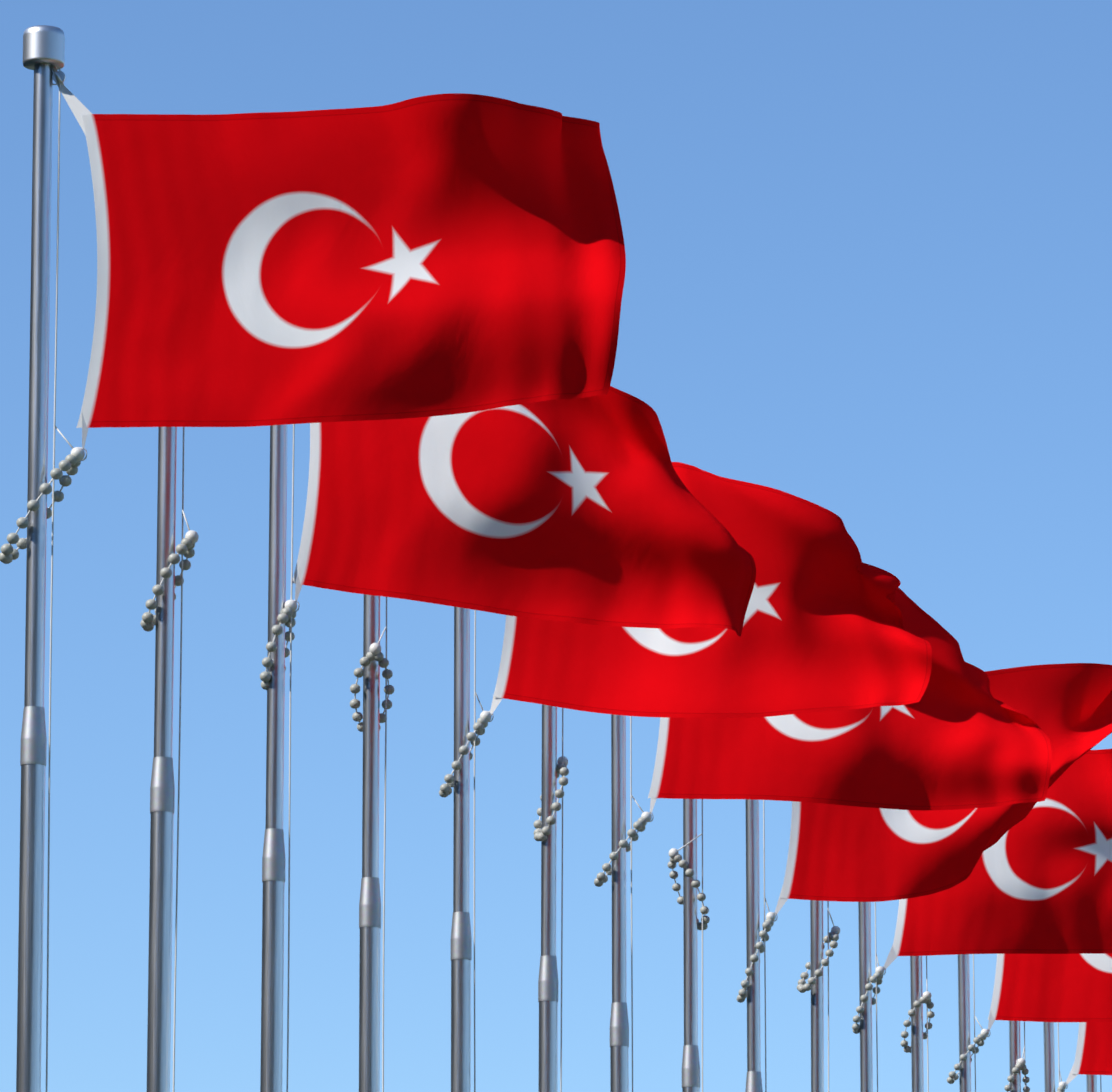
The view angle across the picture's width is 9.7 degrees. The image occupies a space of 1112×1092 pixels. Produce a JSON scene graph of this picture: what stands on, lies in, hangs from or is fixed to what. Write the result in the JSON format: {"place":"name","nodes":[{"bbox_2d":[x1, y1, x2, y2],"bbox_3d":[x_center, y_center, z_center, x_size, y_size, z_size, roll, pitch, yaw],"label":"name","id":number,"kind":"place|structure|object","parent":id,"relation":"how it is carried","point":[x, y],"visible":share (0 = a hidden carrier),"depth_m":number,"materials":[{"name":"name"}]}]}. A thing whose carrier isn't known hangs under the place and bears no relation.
{"place":"outdoors","nodes":[
{"label":"outdoors","id":0,"kind":"place"},
{"bbox_2d":[0,0,1111,1091],"label":"sky","id":1,"kind":"structure","parent":0,"point":[868,243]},
{"bbox_3d":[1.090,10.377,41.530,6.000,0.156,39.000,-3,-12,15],"label":"plaza pavement","id":2,"kind":"structure","parent":0,"visible":0},
{"bbox_3d":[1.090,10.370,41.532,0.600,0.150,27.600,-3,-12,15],"label":"pole footings","id":3,"kind":"object","parent":2,"relation":"on","visible":0},
{"bbox_2d":[140,427,198,1091],"bbox_3d":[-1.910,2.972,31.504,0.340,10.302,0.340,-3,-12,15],"label":"flagpole","id":4,"kind":"object","parent":3,"relation":"on","point":[162,788],"visible":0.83,"depth_m":31.85,"materials":[{"name":"metal"}]},
{"bbox_2d":[0,25,625,1091],"bbox_3d":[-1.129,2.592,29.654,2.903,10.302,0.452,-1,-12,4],"label":"flag","id":5,"kind":"object","parent":3,"relation":"on","point":[440,255],"visible":1,"depth_m":30.47,"materials":[{"name":"fabric"}]},
{"bbox_2d":[350,594,393,1091],"bbox_3d":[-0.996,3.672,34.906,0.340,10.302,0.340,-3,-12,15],"label":"flagpole","id":6,"kind":"object","parent":3,"relation":"on","point":[373,660],"visible":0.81,"depth_m":35.29,"materials":[{"name":"metal"}]},
{"bbox_2d":[260,386,755,1091],"bbox_3d":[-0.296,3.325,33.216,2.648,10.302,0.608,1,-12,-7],"label":"flag","id":7,"kind":"object","parent":3,"relation":"on","point":[592,510],"visible":0.85,"depth_m":33.83,"materials":[{"name":"fabric"}]},
{"bbox_2d":[534,704,568,1091],"bbox_3d":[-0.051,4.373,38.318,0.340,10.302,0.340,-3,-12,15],"label":"flagpole","id":8,"kind":"object","parent":3,"relation":"on","point":[553,770],"visible":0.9,"depth_m":38.75,"materials":[{"name":"metal"}]},
{"bbox_2d":[439,462,931,1091],"bbox_3d":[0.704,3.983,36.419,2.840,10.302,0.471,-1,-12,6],"label":"flag","id":9,"kind":"object","parent":3,"relation":"on","point":[823,628],"visible":0.62,"depth_m":37.06,"materials":[{"name":"fabric"}]},
{"bbox_2d":[668,799,709,1091],"bbox_3d":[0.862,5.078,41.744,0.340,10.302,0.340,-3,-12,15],"label":"flagpole","id":10,"kind":"object","parent":3,"relation":"on","point":[692,924],"visible":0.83,"depth_m":42.24,"materials":[{"name":"metal"}]},
{"bbox_2d":[797,900,839,1091],"bbox_3d":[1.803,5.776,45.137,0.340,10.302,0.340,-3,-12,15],"label":"flagpole","id":11,"kind":"object","parent":3,"relation":"on","point":[814,966],"visible":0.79,"depth_m":45.65,"materials":[{"name":"metal"}]},
{"bbox_2d":[594,587,1051,1091],"bbox_3d":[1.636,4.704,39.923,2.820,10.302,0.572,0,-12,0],"label":"flag","id":12,"kind":"object","parent":3,"relation":"on","point":[957,736],"visible":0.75,"depth_m":40.53,"materials":[{"name":"fabric"}]},
{"bbox_2d":[900,956,934,1091],"bbox_3d":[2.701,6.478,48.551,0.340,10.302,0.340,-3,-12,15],"label":"flagpole","id":13,"kind":"object","parent":3,"relation":"on","point":[915,1014],"visible":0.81,"depth_m":49.11,"materials":[{"name":"metal"}]},
{"bbox_2d":[737,663,1111,1091],"bbox_3d":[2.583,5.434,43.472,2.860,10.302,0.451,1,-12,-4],"label":"flag","id":14,"kind":"object","parent":3,"relation":"on","point":[842,853],"visible":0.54,"depth_m":44.13,"materials":[{"name":"fabric"}]},
{"bbox_2d":[852,749,1111,1091],"bbox_3d":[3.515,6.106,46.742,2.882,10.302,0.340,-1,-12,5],"label":"flag","id":15,"kind":"object","parent":3,"relation":"on","point":[1038,880],"visible":0.54,"depth_m":47.45,"materials":[{"name":"fabric"}]},
{"bbox_2d":[1004,1021,1029,1091],"bbox_3d":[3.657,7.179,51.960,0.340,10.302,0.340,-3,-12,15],"label":"flagpole","id":16,"kind":"object","parent":3,"relation":"on","point":[1017,1063],"visible":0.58,"depth_m":52.55,"materials":[{"name":"metal"}]},
{"bbox_2d":[947,953,1111,1091],"bbox_3d":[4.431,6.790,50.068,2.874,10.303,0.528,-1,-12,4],"label":"flag","id":17,"kind":"object","parent":3,"relation":"on","point":[1054,987],"visible":0.33,"depth_m":50.89,"materials":[{"name":"fabric"}]},
{"bbox_2d":[1043,1022,1111,1091],"bbox_3d":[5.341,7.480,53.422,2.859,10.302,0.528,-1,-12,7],"label":"flag","id":18,"kind":"object","parent":3,"relation":"on","point":[1093,1055],"visible":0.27,"depth_m":54.30,"materials":[{"name":"fabric"}]},
{"bbox_2d":[1086,1075,1101,1091],"bbox_3d":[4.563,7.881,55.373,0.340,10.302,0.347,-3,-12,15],"label":"flagpole","id":19,"kind":"object","parent":3,"relation":"on","point":[1091,1083],"depth_m":56.03,"materials":[{"name":"metal"}]}
]}

